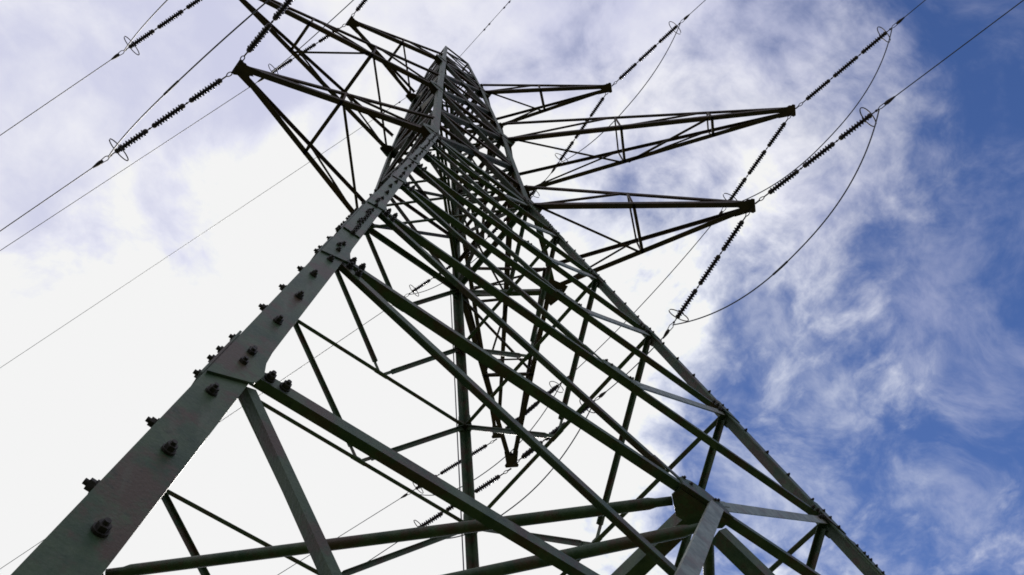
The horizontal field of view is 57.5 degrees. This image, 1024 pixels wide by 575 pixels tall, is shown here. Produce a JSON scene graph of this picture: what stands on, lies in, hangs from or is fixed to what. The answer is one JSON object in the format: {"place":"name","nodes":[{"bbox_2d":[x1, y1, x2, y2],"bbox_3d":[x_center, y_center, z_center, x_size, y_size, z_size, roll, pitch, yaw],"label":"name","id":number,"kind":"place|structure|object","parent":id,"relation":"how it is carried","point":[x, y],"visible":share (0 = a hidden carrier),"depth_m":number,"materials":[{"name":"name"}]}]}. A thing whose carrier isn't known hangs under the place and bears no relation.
{"place":"outdoors","nodes":[
{"label":"outdoors","id":0,"kind":"place"},
{"bbox_2d":[0,0,1023,574],"label":"sky","id":1,"kind":"structure","parent":0,"point":[881,367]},
{"bbox_3d":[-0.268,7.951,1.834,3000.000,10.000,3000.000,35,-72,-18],"label":"ground","id":2,"kind":"structure","parent":0,"visible":0},
{"bbox_2d":[11,0,884,574],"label":"transmission tower","id":3,"kind":"structure","parent":2,"relation":"on","point":[95,528],"depth_m":11.11,"materials":[{"name":"grey metal"}]},
{"bbox_2d":[111,0,201,59],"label":"insulator string","id":4,"kind":"object","parent":3,"relation":"attached to","point":[149,33],"visible":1,"depth_m":26.26,"materials":[{"name":"ceramic"}]},
{"bbox_2d":[0,60,110,135],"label":"conductor","id":5,"kind":"object","parent":4,"relation":"attached to","point":[55,97],"visible":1,"depth_m":26.23,"materials":[{"name":"metal"}]},
{"bbox_2d":[124,0,167,50],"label":"jumper cable","id":6,"kind":"object","parent":4,"relation":"hanging from","point":[145,23],"visible":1,"depth_m":24.62,"materials":[{"name":"metal"}]},
{"bbox_2d":[93,69,236,167],"bbox_3d":[-7.926,-3.858,21.295,3.969,0.194,0.624,-34,-67,0],"label":"insulator string","id":7,"kind":"object","parent":3,"relation":"attached to","point":[182,106],"visible":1,"depth_m":21.25,"materials":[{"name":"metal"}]},
{"bbox_2d":[0,167,92,231],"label":"conductor","id":8,"kind":"object","parent":7,"relation":"attached to","point":[46,199],"visible":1,"depth_m":21.24,"materials":[{"name":"metal"}]},
{"bbox_2d":[108,0,269,157],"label":"jumper cable","id":9,"kind":"object","parent":7,"relation":"hanging from","point":[188,71],"visible":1,"depth_m":18.76,"materials":[{"name":"metal"}]},
{"bbox_2d":[0,70,446,367],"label":"earth wire","id":10,"kind":"object","parent":3,"relation":"attached to","point":[203,232],"visible":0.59,"depth_m":39.89,"materials":[{"name":"metal"}]},
{"bbox_2d":[237,0,292,64],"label":"insulator string","id":11,"kind":"object","parent":3,"relation":"attached to","point":[264,30],"visible":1,"depth_m":20.74,"materials":[{"name":"ceramic"}]},
{"bbox_2d":[257,22,348,81],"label":"insulator string","id":12,"kind":"object","parent":3,"relation":"attached to","point":[320,40],"visible":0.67,"depth_m":33.45,"materials":[{"name":"ceramic"}]},
{"bbox_2d":[0,82,256,250],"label":"conductor","id":13,"kind":"object","parent":12,"relation":"attached to","point":[125,168],"visible":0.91,"depth_m":33.55,"materials":[{"name":"metal"}]},
{"bbox_2d":[272,0,353,71],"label":"jumper cable","id":14,"kind":"object","parent":12,"relation":"hanging from","point":[315,34],"visible":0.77,"depth_m":31.16,"materials":[{"name":"metal"}]},
{"bbox_2d":[349,0,367,18],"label":"insulator string","id":15,"kind":"object","parent":3,"relation":"attached to","point":[360,5],"visible":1,"depth_m":33.10,"materials":[{"name":"ceramic"}]},
{"bbox_2d":[404,246,480,296],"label":"insulator string","id":16,"kind":"object","parent":3,"relation":"attached to","point":[426,282],"visible":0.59,"depth_m":37.37,"materials":[{"name":"ceramic"}]},
{"bbox_2d":[0,311,383,568],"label":"conductor","id":17,"kind":"object","parent":16,"relation":"attached to","point":[236,410],"visible":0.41,"depth_m":37.50,"materials":[{"name":"metal"}]},
{"bbox_2d":[408,190,536,294],"bbox_3d":[-1.528,-1.379,35.723,6.805,2.007,0.032,-39,-69,13],"label":"jumper cable","id":18,"kind":"object","parent":16,"relation":"hanging from","point":[470,263],"visible":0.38,"depth_m":35.66,"materials":[{"name":"metal"}]},
{"bbox_2d":[401,439,496,497],"bbox_3d":[-2.260,6.468,33.311,4.072,0.194,0.624,-32,-67,3],"label":"insulator string","id":19,"kind":"object","parent":3,"relation":"attached to","point":[453,465],"visible":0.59,"depth_m":33.25,"materials":[{"name":"ceramic"}]},
{"bbox_2d":[278,498,400,574],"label":"conductor","id":20,"kind":"object","parent":19,"relation":"attached to","point":[345,532],"visible":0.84,"depth_m":33.49,"materials":[{"name":"metal"}]},
{"bbox_2d":[414,468,510,526],"bbox_3d":[-1.590,6.137,26.407,3.763,0.194,0.624,-33,-67,3],"label":"insulator string","id":21,"kind":"object","parent":3,"relation":"attached to","point":[451,507],"visible":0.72,"depth_m":26.35,"materials":[{"name":"ceramic"}]},
{"bbox_2d":[367,542,397,561],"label":"conductor","id":22,"kind":"object","parent":21,"relation":"attached to","point":[383,551],"visible":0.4,"depth_m":26.50,"materials":[{"name":"metal"}]},
{"bbox_2d":[447,401,594,538],"bbox_3d":[-0.247,5.365,24.791,6.570,2.006,0.052,-39,-69,13],"label":"jumper cable","id":23,"kind":"object","parent":21,"relation":"hanging from","point":[541,480],"visible":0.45,"depth_m":23.90,"materials":[{"name":"metal"}]},
{"bbox_2d":[455,0,510,61],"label":"earth wire","id":24,"kind":"object","parent":3,"relation":"attached to","point":[486,26],"visible":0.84,"depth_m":38.24,"materials":[{"name":"metal"}]},
{"bbox_2d":[485,180,545,239],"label":"insulator string","id":25,"kind":"object","parent":3,"relation":"attached to","point":[495,229],"visible":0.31,"depth_m":36.53,"materials":[{"name":"ceramic"}]},
{"bbox_2d":[498,376,568,436],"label":"insulator string","id":26,"kind":"object","parent":3,"relation":"attached to","point":[537,403],"visible":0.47,"depth_m":32.06,"materials":[{"name":"ceramic"}]},
{"bbox_2d":[420,383,561,495],"bbox_3d":[-0.918,5.640,31.629,6.965,2.092,0.032,-39,-69,13],"label":"jumper cable","id":27,"kind":"object","parent":26,"relation":"hanging from","point":[510,451],"visible":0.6,"depth_m":30.75,"materials":[{"name":"metal"}]},
{"bbox_2d":[576,226,710,369],"bbox_3d":[4.173,0.438,30.085,0.030,0.445,7.359,35,-72,-18],"label":"tie conductor","id":28,"kind":"object","parent":26,"relation":"attached to","point":[653,291],"visible":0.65,"depth_m":29.66,"materials":[{"name":"metal"}]},
{"bbox_2d":[513,391,605,464],"bbox_3d":[1.253,3.873,25.455,0.624,0.194,3.712,38,-62,-18],"label":"insulator string","id":29,"kind":"object","parent":3,"relation":"attached to","point":[526,454],"visible":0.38,"depth_m":25.55,"materials":[{"name":"ceramic"}]},
{"bbox_2d":[551,88,609,173],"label":"insulator string","id":30,"kind":"object","parent":3,"relation":"attached to","point":[582,127],"visible":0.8,"depth_m":35.18,"materials":[{"name":"ceramic"}]},
{"bbox_2d":[612,14,689,85],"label":"insulator string","id":31,"kind":"object","parent":3,"relation":"attached to","point":[641,58],"visible":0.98,"depth_m":33.98,"materials":[{"name":"ceramic"}]},
{"bbox_2d":[558,23,680,163],"bbox_3d":[3.935,-6.677,33.502,0.032,1.952,6.738,36,-72,-18],"label":"jumper cable","id":32,"kind":"object","parent":31,"relation":"hanging from","point":[632,100],"visible":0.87,"depth_m":32.74,"materials":[{"name":"metal"}]},
{"bbox_2d":[663,207,752,338],"bbox_3d":[4.968,-0.356,23.760,0.624,0.194,4.021,30,-81,-16],"label":"insulator string","id":33,"kind":"object","parent":3,"relation":"attached to","point":[709,269],"visible":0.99,"depth_m":23.72,"materials":[{"name":"ceramic"}]},
{"bbox_2d":[606,337,662,391],"bbox_3d":[3.184,2.041,24.323,0.028,0.136,2.330,39,-73,-19],"label":"tie conductor","id":34,"kind":"object","parent":33,"relation":"attached to","point":[633,367],"visible":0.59,"depth_m":24.26,"materials":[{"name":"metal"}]},
{"bbox_2d":[672,109,879,324],"bbox_3d":[6.405,-1.215,22.041,0.052,1.989,7.149,35,-72,-18],"label":"jumper cable","id":35,"kind":"object","parent":33,"relation":"hanging from","point":[780,267],"visible":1,"depth_m":21.30,"materials":[{"name":"metal"}]},
{"bbox_2d":[719,111,793,213],"bbox_3d":[7.542,-3.797,28.950,0.624,0.194,4.021,34,-87,-17],"label":"insulator string","id":36,"kind":"object","parent":3,"relation":"attached to","point":[758,160],"visible":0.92,"depth_m":28.90,"materials":[{"name":"ceramic"}]},
{"bbox_2d":[755,96,894,203],"bbox_3d":[7.486,-3.266,22.514,0.624,0.194,4.042,40,-62,-19],"label":"insulator string","id":37,"kind":"object","parent":3,"relation":"attached to","point":[823,151],"visible":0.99,"depth_m":22.40,"materials":[{"name":"ceramic"}]},
{"bbox_2d":[895,0,1023,96],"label":"conductor","id":38,"kind":"object","parent":37,"relation":"attached to","point":[959,48],"visible":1,"depth_m":20.84,"materials":[{"name":"metal"}]},
{"bbox_2d":[795,17,904,108],"bbox_3d":[10.074,-6.684,27.943,0.624,0.194,3.918,39,-62,-19],"label":"insulator string","id":39,"kind":"object","parent":3,"relation":"attached to","point":[855,58],"visible":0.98,"depth_m":27.84,"materials":[{"name":"ceramic"}]},
{"bbox_2d":[742,28,892,200],"bbox_3d":[8.924,-4.667,27.319,0.032,2.058,6.998,36,-73,-18],"label":"jumper cable","id":40,"kind":"object","parent":39,"relation":"hanging from","point":[840,124],"visible":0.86,"depth_m":26.56,"materials":[{"name":"metal"}]}
]}

